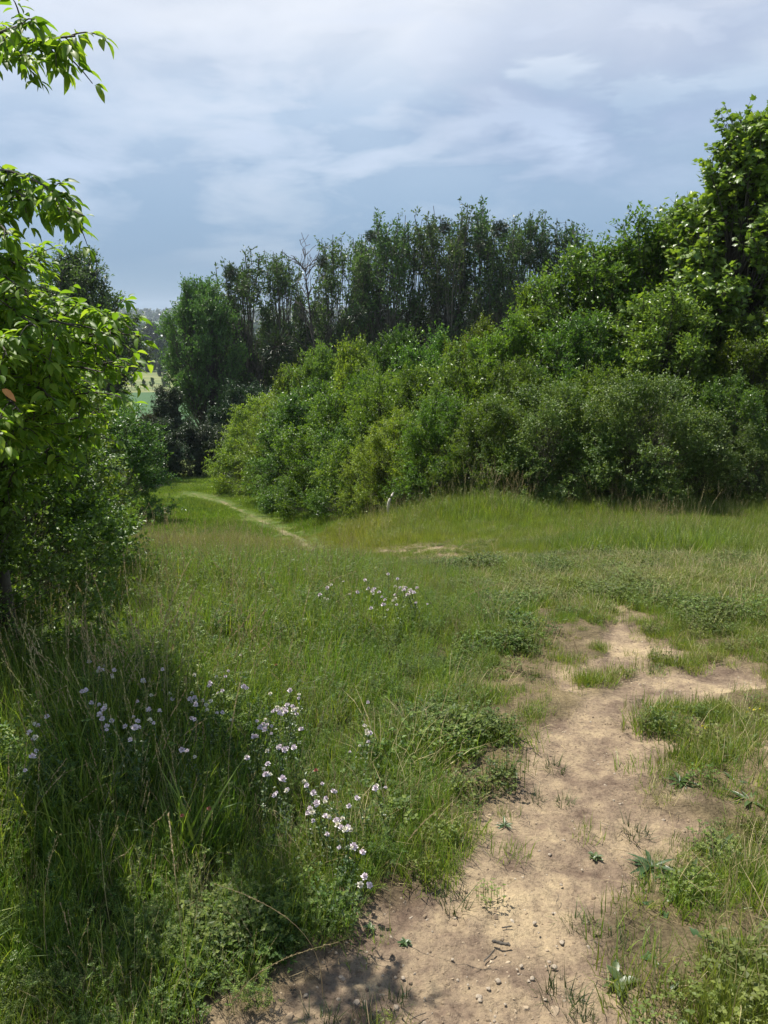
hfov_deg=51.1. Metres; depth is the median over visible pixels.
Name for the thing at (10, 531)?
blackthorn shrub
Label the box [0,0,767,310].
sky
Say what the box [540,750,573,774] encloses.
grass tuft
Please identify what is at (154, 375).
dry meadow
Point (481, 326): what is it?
hazel tree
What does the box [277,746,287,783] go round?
vetch flower
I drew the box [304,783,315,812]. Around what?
vetch flower
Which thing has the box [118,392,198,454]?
crop field
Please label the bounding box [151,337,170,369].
valley tree
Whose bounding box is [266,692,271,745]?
vetch flower
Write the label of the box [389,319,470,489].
hazel tree
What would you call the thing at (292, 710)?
vetch flower
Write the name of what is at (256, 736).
vetch flower
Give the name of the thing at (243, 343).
willow tree
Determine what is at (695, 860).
weed plant
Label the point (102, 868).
seed stalk
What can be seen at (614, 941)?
grass tuft
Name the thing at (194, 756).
vetch flower
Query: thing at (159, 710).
vetch flower
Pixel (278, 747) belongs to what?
vetch flower
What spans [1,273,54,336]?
poplar tree
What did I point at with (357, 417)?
hazel shrub
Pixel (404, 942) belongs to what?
weed plant
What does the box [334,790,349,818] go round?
vetch flower
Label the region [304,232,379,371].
poplar tree
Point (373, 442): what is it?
dogwood shrub
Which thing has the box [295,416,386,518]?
dogwood shrub
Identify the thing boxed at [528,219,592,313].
poplar tree
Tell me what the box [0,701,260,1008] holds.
broad grass
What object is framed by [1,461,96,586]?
blackthorn shrub
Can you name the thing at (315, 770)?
red clover head
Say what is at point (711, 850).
weed plant
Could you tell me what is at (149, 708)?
vetch flower
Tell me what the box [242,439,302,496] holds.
dogwood shrub
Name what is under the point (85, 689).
vetch flower
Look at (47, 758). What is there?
vetch flower
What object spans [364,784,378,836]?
vetch flower
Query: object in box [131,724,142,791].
vetch flower
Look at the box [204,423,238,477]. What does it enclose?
dark bush
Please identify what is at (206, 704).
vetch flower
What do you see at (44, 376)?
cherry tree
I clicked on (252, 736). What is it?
vetch flower
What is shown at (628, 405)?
hawthorn shrub
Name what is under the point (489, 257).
poplar tree
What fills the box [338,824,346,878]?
vetch flower
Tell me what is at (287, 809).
vetch flower
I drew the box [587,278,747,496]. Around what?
plum tree
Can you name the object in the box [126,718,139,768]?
vetch flower
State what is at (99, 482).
blackthorn shrub
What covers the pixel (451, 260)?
poplar tree
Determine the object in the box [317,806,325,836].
vetch flower
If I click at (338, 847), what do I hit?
vetch flower
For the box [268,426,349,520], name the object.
dogwood shrub
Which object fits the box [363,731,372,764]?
vetch flower
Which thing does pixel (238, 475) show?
dogwood shrub
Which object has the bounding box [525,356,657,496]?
hazel shrub
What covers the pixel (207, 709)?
vetch flower
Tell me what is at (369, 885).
vetch flower
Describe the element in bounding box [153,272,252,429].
willow tree
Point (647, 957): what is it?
weed plant
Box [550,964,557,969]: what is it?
pebble
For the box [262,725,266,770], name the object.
vetch flower
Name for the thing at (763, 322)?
maple tree
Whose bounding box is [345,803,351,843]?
vetch flower
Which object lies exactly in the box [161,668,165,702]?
vetch flower
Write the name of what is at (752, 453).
hawthorn shrub
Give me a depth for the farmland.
645.92 m
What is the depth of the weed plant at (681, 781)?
3.17 m
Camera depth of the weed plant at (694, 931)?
2.29 m
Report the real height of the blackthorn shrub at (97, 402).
3.352 m
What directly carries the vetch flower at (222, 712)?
on the ground at (709, 806)
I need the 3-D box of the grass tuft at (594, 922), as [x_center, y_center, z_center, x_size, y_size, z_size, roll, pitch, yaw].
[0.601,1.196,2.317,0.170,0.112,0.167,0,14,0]
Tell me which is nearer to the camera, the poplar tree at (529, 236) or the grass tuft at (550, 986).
the grass tuft at (550, 986)
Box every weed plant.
[363,922,374,931]
[397,937,411,946]
[496,816,512,828]
[589,851,602,860]
[603,959,641,996]
[626,849,673,880]
[640,951,658,966]
[642,889,682,918]
[652,858,718,901]
[664,771,699,787]
[688,830,749,858]
[689,927,707,944]
[721,787,764,807]
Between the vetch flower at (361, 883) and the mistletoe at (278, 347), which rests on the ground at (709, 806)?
the vetch flower at (361, 883)
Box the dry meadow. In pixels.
[121,372,263,392]
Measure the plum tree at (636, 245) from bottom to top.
9.998 m
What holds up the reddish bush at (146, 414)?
on the ground at (709, 806)
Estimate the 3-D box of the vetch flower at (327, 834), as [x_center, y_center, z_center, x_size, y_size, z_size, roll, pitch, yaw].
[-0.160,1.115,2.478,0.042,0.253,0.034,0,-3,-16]
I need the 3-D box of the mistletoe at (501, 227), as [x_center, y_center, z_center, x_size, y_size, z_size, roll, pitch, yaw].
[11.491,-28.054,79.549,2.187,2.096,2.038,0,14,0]
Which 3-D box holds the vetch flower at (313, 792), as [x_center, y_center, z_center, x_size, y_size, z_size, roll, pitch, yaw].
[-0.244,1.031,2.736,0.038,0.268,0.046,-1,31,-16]
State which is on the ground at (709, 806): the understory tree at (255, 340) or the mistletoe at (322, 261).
the understory tree at (255, 340)
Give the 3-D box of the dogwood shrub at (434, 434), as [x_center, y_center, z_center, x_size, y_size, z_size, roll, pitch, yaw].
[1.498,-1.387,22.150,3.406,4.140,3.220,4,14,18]
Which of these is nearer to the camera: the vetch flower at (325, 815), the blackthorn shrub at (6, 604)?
the vetch flower at (325, 815)
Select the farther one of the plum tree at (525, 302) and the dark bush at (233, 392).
the dark bush at (233, 392)
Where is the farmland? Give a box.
[131,317,424,371]
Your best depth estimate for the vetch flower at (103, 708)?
2.74 m
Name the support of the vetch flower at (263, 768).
on the ground at (709, 806)
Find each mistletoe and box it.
[222,264,239,281]
[258,326,295,365]
[315,255,327,268]
[346,304,367,325]
[364,230,376,242]
[437,221,450,234]
[472,238,485,252]
[489,218,509,239]
[521,246,534,259]
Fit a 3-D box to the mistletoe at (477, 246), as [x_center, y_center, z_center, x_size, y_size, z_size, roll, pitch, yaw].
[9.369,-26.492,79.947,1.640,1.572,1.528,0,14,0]
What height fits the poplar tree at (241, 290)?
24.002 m
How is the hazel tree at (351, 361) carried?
on the ground at (709, 806)
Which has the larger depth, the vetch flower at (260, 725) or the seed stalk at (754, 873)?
the vetch flower at (260, 725)
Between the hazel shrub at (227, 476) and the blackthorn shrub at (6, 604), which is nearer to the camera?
the blackthorn shrub at (6, 604)
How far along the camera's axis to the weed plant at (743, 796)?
3.03 m
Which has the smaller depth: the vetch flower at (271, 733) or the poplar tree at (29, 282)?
the vetch flower at (271, 733)
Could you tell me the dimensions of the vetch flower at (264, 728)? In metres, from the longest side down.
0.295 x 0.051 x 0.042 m
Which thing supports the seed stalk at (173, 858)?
on the ground at (709, 806)
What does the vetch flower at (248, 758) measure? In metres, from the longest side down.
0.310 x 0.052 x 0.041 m
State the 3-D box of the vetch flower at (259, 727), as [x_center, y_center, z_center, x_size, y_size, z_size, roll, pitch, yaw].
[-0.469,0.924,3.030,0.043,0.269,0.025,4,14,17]
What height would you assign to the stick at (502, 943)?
0.012 m
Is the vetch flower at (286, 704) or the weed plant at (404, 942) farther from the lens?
the vetch flower at (286, 704)
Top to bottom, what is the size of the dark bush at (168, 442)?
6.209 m
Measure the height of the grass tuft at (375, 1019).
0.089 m
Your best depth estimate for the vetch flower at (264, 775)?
2.63 m
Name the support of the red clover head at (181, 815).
on the ground at (709, 806)
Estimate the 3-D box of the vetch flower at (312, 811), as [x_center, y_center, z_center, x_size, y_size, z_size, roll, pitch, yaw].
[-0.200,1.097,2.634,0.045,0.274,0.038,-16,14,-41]
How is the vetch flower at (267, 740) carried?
on the ground at (709, 806)
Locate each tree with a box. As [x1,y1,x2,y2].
[0,0,158,641]
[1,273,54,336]
[35,239,158,475]
[139,319,163,352]
[142,348,157,371]
[149,377,154,389]
[150,385,184,463]
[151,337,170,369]
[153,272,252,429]
[156,363,163,375]
[161,370,168,386]
[162,335,183,365]
[211,245,281,428]
[215,303,258,426]
[251,330,296,391]
[252,360,305,485]
[253,249,307,393]
[276,232,341,376]
[281,338,337,480]
[282,284,320,385]
[293,321,342,374]
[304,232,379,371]
[311,330,385,504]
[339,234,392,354]
[342,208,434,381]
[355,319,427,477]
[385,219,445,363]
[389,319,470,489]
[410,197,486,362]
[439,195,520,338]
[441,307,506,480]
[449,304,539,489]
[466,215,536,337]
[495,209,555,323]
[503,267,587,433]
[519,307,642,489]
[526,231,663,488]
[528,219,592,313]
[552,192,689,480]
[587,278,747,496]
[612,94,767,484]
[621,192,708,408]
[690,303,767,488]
[751,274,767,373]
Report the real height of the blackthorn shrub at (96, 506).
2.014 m
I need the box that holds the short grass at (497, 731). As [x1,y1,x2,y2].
[3,535,767,1023]
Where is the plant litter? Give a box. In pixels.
[195,602,760,1023]
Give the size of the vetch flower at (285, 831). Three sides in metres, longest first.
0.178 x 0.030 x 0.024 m
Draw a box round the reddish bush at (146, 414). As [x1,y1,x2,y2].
[130,410,163,467]
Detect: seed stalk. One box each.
[44,834,60,956]
[97,814,112,936]
[167,813,191,1004]
[170,559,190,638]
[216,884,322,996]
[228,677,241,815]
[228,942,336,1023]
[300,586,310,675]
[389,808,440,930]
[443,583,503,644]
[731,932,767,1022]
[745,816,767,946]
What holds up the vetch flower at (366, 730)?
on the ground at (709, 806)
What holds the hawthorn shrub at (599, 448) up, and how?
on the ground at (709, 806)
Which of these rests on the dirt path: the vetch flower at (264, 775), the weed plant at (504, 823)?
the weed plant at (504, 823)
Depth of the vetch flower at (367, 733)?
3.15 m
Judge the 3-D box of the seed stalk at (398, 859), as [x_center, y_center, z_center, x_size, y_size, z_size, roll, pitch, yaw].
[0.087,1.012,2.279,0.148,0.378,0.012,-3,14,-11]
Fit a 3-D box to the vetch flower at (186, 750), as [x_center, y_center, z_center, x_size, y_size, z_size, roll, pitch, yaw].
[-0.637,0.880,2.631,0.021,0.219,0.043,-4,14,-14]
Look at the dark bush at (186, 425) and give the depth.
69.72 m
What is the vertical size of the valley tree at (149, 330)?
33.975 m
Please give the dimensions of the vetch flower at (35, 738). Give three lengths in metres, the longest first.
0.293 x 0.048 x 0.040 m
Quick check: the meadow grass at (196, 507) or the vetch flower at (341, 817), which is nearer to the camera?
the vetch flower at (341, 817)
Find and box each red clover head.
[144,814,183,896]
[179,807,210,873]
[313,768,322,812]
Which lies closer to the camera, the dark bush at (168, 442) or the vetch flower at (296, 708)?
the vetch flower at (296, 708)
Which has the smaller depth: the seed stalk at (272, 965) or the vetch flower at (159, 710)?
the seed stalk at (272, 965)
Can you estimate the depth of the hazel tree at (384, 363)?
30.14 m
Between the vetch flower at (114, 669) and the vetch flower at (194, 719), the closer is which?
the vetch flower at (194, 719)
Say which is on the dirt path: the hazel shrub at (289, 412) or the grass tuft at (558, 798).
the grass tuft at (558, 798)
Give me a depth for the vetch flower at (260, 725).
2.99 m
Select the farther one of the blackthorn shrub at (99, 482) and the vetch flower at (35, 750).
the blackthorn shrub at (99, 482)
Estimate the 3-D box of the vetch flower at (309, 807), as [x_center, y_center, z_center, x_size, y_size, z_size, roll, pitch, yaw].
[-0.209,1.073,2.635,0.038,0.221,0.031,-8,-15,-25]
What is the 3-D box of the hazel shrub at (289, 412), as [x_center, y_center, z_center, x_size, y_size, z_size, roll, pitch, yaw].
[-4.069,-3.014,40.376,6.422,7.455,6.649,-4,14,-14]
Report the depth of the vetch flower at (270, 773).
2.67 m
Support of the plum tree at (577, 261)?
on the ground at (709, 806)
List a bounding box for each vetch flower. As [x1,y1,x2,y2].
[3,753,36,842]
[17,722,35,771]
[23,768,43,801]
[26,729,65,796]
[31,738,62,780]
[33,735,76,786]
[34,749,56,794]
[44,714,61,738]
[83,688,92,750]
[97,711,113,757]
[97,716,104,767]
[101,706,141,778]
[103,728,108,784]
[105,718,151,800]
[109,719,113,748]
[112,668,121,717]
[116,737,131,796]
[123,724,135,770]
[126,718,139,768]
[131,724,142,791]
[138,725,149,787]
[140,721,154,762]
[146,707,169,776]
[158,709,175,776]
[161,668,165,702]
[177,701,197,758]
[179,747,206,793]
[185,749,191,812]
[187,697,218,751]
[187,718,195,768]
[193,755,201,793]
[204,703,239,758]
[205,708,212,770]
[211,710,223,754]
[236,734,258,785]
[241,684,253,757]
[244,755,268,819]
[245,686,256,751]
[247,734,255,788]
[250,726,266,803]
[251,710,283,780]
[255,726,261,778]
[259,724,285,745]
[260,732,272,779]
[260,771,268,835]
[261,744,281,818]
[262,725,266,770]
[262,761,269,804]
[262,767,266,819]
[264,718,270,771]
[265,748,275,812]
[265,774,286,859]
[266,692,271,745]
[269,772,288,830]
[270,724,277,755]
[272,792,291,820]
[275,705,280,743]
[275,791,286,839]
[276,746,283,823]
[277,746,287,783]
[279,707,296,755]
[282,707,291,755]
[283,708,303,768]
[283,787,288,828]
[284,703,292,757]
[284,708,294,759]
[284,789,299,855]
[291,744,309,799]
[292,707,297,740]
[294,727,303,780]
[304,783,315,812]
[305,818,314,856]
[306,810,311,851]
[308,805,327,859]
[309,789,316,827]
[310,809,327,849]
[313,882,372,916]
[314,799,361,832]
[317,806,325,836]
[318,813,327,867]
[323,799,343,823]
[323,814,330,848]
[324,821,339,869]
[324,832,336,877]
[329,789,334,819]
[329,881,363,933]
[333,817,340,870]
[333,842,357,885]
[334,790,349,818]
[334,845,340,893]
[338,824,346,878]
[340,816,354,868]
[342,825,349,878]
[342,826,352,883]
[343,827,352,890]
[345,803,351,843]
[345,849,365,896]
[346,824,359,876]
[349,872,366,949]
[350,846,357,914]
[355,795,365,827]
[358,732,368,767]
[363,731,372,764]
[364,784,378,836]
[365,729,374,756]
[372,785,387,836]
[375,786,386,831]
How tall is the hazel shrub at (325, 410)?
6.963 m
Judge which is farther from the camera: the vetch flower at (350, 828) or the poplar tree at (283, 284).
the poplar tree at (283, 284)
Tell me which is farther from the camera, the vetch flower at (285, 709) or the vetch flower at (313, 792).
the vetch flower at (285, 709)
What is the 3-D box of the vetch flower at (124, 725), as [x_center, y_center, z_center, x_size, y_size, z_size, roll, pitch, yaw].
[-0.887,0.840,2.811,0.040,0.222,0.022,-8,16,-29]
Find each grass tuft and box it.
[296,988,354,1023]
[335,987,385,1023]
[376,971,417,1021]
[423,874,479,916]
[516,780,547,804]
[526,958,589,1016]
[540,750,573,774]
[548,895,599,933]
[551,787,575,808]
[561,998,598,1023]
[562,982,597,1019]
[575,898,620,943]
[588,924,630,959]
[616,806,665,845]
[634,692,647,704]
[660,738,698,761]
[666,780,689,796]
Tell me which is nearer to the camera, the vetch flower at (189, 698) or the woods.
the vetch flower at (189, 698)
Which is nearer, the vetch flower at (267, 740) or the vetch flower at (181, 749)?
the vetch flower at (181, 749)
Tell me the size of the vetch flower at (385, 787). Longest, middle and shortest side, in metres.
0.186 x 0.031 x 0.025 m
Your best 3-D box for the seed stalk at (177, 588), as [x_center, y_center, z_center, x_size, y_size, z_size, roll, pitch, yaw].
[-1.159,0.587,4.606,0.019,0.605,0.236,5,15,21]
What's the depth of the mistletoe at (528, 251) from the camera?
80.00 m
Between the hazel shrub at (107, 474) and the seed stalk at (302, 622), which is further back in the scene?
the hazel shrub at (107, 474)
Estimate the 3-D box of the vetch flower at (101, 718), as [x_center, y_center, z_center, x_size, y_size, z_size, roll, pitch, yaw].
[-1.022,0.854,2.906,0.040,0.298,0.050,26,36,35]
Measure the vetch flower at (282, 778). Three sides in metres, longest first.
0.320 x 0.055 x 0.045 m
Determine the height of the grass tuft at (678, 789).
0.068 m
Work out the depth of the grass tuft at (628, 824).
2.85 m
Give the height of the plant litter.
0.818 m
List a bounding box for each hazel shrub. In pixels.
[37,400,140,517]
[97,396,185,521]
[111,430,153,503]
[201,389,275,493]
[207,436,255,482]
[224,387,303,503]
[241,376,342,513]
[270,366,376,520]
[305,365,427,516]
[352,360,471,501]
[404,336,528,497]
[452,349,577,492]
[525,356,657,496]
[658,366,767,500]
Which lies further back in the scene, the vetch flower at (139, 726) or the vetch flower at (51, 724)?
the vetch flower at (51, 724)
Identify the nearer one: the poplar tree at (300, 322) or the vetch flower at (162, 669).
the vetch flower at (162, 669)
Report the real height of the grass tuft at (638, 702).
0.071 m
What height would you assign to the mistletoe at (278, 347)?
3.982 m
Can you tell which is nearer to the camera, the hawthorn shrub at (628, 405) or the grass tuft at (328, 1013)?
the grass tuft at (328, 1013)
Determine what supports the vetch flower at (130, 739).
on the ground at (709, 806)
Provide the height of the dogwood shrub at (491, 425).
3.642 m
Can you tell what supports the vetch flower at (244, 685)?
on the ground at (709, 806)
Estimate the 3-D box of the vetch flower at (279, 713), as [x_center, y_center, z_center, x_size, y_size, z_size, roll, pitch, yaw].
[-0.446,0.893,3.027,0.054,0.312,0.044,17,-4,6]
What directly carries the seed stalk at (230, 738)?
on the ground at (709, 806)
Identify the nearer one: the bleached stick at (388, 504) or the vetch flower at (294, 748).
the vetch flower at (294, 748)
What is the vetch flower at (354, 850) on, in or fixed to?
on the ground at (709, 806)
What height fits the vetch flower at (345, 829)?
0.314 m
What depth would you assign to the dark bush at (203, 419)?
80.18 m
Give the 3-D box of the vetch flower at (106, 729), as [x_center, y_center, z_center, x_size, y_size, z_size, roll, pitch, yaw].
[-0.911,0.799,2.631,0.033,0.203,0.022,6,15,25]
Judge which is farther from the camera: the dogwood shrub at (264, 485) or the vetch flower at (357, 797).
the dogwood shrub at (264, 485)
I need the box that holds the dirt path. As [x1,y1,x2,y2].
[138,485,767,1023]
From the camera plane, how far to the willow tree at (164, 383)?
419.58 m
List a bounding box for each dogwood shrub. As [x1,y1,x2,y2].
[230,447,252,493]
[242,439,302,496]
[251,434,315,509]
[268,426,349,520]
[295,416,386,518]
[329,445,398,520]
[344,402,459,514]
[377,387,494,506]
[424,390,545,497]
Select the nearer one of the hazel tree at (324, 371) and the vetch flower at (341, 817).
the vetch flower at (341, 817)
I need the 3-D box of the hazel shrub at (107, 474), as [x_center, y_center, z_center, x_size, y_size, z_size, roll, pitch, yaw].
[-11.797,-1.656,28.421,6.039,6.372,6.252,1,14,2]
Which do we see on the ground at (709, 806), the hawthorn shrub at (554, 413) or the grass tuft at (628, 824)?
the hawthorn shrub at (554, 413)
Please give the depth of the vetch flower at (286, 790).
2.52 m
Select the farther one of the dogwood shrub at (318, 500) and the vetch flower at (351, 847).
the dogwood shrub at (318, 500)
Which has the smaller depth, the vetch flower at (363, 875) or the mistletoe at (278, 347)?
the vetch flower at (363, 875)
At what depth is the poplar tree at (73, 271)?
63.05 m
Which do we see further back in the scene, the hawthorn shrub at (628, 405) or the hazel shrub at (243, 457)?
the hazel shrub at (243, 457)
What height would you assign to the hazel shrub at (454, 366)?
5.673 m
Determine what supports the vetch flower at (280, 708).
on the ground at (709, 806)
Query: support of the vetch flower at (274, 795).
on the ground at (709, 806)
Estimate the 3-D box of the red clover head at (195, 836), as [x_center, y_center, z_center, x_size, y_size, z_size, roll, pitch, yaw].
[-0.617,1.078,2.525,0.042,0.315,0.051,21,-7,-6]
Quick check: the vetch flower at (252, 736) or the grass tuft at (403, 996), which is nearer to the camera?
the grass tuft at (403, 996)
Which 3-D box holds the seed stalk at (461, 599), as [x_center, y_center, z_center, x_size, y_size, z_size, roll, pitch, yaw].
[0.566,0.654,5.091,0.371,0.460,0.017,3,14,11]
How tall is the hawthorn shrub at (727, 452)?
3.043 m
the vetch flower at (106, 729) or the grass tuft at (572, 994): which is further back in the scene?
the vetch flower at (106, 729)
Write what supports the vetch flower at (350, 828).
on the ground at (709, 806)
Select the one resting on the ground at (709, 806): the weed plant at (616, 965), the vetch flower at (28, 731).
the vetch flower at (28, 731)
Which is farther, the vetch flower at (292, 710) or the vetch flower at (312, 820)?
the vetch flower at (292, 710)
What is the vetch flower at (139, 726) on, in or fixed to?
on the ground at (709, 806)
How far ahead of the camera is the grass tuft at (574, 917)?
2.37 m
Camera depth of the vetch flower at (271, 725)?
3.04 m
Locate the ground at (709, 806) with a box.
[1,460,767,1023]
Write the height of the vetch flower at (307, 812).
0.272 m
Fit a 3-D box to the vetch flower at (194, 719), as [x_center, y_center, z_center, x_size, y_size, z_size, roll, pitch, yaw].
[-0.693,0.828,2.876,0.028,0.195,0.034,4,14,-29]
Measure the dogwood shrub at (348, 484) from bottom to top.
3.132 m
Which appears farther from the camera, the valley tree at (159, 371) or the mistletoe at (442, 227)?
the valley tree at (159, 371)
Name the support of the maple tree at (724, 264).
on the ground at (709, 806)
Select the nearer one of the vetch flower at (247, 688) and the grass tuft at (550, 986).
the grass tuft at (550, 986)
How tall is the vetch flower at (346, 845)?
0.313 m
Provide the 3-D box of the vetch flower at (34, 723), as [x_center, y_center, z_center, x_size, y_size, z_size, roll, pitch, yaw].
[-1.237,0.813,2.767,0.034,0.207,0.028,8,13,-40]
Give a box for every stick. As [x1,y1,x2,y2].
[387,492,393,514]
[484,949,494,961]
[492,940,510,946]
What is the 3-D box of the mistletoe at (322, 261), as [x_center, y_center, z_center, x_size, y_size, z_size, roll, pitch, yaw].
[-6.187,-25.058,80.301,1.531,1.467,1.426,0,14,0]
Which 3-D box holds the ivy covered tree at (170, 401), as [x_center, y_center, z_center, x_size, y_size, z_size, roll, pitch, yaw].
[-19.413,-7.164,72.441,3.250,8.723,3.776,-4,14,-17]
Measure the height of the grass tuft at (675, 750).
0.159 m
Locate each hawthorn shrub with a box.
[475,375,618,506]
[527,417,663,509]
[554,365,730,514]
[622,407,766,506]
[703,430,767,505]
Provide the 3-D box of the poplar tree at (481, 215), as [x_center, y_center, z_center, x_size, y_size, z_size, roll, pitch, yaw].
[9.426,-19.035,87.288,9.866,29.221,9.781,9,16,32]
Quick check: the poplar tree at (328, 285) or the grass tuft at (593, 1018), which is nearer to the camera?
the grass tuft at (593, 1018)
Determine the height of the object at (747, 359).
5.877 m
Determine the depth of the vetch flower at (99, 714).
2.87 m
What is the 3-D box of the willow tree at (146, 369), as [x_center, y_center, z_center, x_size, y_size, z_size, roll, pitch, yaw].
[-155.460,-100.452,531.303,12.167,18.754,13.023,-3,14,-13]
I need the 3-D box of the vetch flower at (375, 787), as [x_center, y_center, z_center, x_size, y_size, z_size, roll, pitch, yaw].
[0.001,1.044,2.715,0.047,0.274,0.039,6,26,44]
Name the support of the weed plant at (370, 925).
on the dirt path
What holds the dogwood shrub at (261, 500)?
on the ground at (709, 806)
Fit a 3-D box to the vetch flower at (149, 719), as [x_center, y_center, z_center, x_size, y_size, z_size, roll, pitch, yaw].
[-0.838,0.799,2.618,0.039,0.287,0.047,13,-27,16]
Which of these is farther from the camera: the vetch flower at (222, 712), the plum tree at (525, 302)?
the plum tree at (525, 302)
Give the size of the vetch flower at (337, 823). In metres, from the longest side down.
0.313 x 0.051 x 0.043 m
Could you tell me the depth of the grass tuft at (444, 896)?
2.46 m
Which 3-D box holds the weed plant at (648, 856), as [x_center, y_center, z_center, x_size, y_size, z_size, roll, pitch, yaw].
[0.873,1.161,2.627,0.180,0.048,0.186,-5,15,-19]
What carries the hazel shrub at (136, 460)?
on the ground at (709, 806)
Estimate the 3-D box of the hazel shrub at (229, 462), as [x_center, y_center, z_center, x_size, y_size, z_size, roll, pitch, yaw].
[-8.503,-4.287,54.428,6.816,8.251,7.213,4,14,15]
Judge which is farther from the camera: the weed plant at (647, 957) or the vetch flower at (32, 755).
the vetch flower at (32, 755)
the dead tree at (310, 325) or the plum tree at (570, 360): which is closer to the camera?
the plum tree at (570, 360)
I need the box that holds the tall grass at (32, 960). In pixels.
[0,534,520,1023]
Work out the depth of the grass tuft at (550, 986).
2.09 m
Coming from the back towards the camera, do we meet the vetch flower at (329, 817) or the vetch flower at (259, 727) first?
the vetch flower at (259, 727)
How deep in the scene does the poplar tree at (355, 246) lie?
87.49 m
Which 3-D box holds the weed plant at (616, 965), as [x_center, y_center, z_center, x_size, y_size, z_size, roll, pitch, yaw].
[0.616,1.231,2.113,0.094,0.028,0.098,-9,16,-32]
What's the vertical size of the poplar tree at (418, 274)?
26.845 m
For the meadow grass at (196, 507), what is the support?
on the ground at (709, 806)
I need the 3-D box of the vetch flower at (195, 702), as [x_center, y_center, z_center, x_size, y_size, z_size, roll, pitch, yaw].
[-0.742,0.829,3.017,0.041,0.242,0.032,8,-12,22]
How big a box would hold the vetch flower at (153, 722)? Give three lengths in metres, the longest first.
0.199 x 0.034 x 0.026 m
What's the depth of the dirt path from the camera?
2.52 m
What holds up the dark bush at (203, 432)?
on the ground at (709, 806)
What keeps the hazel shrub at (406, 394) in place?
on the ground at (709, 806)
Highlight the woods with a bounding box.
[118,305,469,342]
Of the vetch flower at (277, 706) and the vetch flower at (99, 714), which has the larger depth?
the vetch flower at (277, 706)
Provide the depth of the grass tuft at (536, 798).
3.08 m
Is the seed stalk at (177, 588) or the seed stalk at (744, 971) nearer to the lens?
the seed stalk at (744, 971)
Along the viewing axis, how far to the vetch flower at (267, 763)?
2.79 m
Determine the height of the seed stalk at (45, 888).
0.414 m
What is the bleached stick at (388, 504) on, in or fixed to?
on the ground at (709, 806)
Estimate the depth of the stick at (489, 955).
2.22 m
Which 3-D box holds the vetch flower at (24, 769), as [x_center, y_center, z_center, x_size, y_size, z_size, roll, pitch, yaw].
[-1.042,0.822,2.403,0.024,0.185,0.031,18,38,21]
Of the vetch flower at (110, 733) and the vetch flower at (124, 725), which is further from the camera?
the vetch flower at (110, 733)
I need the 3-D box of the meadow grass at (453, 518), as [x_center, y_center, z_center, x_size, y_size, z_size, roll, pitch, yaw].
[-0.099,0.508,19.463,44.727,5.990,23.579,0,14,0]
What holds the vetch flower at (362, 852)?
on the ground at (709, 806)
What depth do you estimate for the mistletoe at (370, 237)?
79.68 m
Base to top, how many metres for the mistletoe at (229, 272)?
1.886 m
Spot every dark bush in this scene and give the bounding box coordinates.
[134,415,187,477]
[152,413,214,476]
[179,419,225,476]
[198,415,223,453]
[201,374,273,474]
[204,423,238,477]
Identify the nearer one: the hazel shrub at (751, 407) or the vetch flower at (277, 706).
the vetch flower at (277, 706)
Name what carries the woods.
on the farmland
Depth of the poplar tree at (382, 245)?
83.95 m
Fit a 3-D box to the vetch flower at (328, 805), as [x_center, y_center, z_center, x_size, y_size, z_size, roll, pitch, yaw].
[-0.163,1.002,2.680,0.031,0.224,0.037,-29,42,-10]
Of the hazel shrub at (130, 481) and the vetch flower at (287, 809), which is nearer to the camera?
the vetch flower at (287, 809)
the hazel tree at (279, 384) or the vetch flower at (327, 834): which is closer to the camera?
the vetch flower at (327, 834)
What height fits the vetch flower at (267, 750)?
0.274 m
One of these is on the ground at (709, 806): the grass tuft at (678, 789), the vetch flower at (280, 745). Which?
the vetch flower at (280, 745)
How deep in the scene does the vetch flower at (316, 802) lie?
2.65 m
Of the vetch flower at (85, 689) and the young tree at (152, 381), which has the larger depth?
the young tree at (152, 381)
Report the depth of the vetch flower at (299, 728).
2.96 m
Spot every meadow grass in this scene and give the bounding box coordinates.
[93,482,767,558]
[108,474,703,534]
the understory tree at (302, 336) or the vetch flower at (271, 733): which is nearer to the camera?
the vetch flower at (271, 733)
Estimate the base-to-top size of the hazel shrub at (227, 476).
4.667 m
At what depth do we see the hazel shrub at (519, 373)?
22.04 m
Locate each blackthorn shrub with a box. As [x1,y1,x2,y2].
[0,401,160,627]
[0,446,144,690]
[0,522,42,634]
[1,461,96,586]
[8,334,164,576]
[19,387,144,549]
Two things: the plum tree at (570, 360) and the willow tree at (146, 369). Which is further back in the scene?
the willow tree at (146, 369)
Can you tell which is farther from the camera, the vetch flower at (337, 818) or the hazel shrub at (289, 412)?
the hazel shrub at (289, 412)
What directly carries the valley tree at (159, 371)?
on the dry meadow
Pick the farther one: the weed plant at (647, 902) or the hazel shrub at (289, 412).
the hazel shrub at (289, 412)
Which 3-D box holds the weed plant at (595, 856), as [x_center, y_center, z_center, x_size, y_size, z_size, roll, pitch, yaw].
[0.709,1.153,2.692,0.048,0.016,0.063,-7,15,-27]
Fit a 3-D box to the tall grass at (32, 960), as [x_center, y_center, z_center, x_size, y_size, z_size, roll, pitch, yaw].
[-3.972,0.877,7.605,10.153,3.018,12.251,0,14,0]

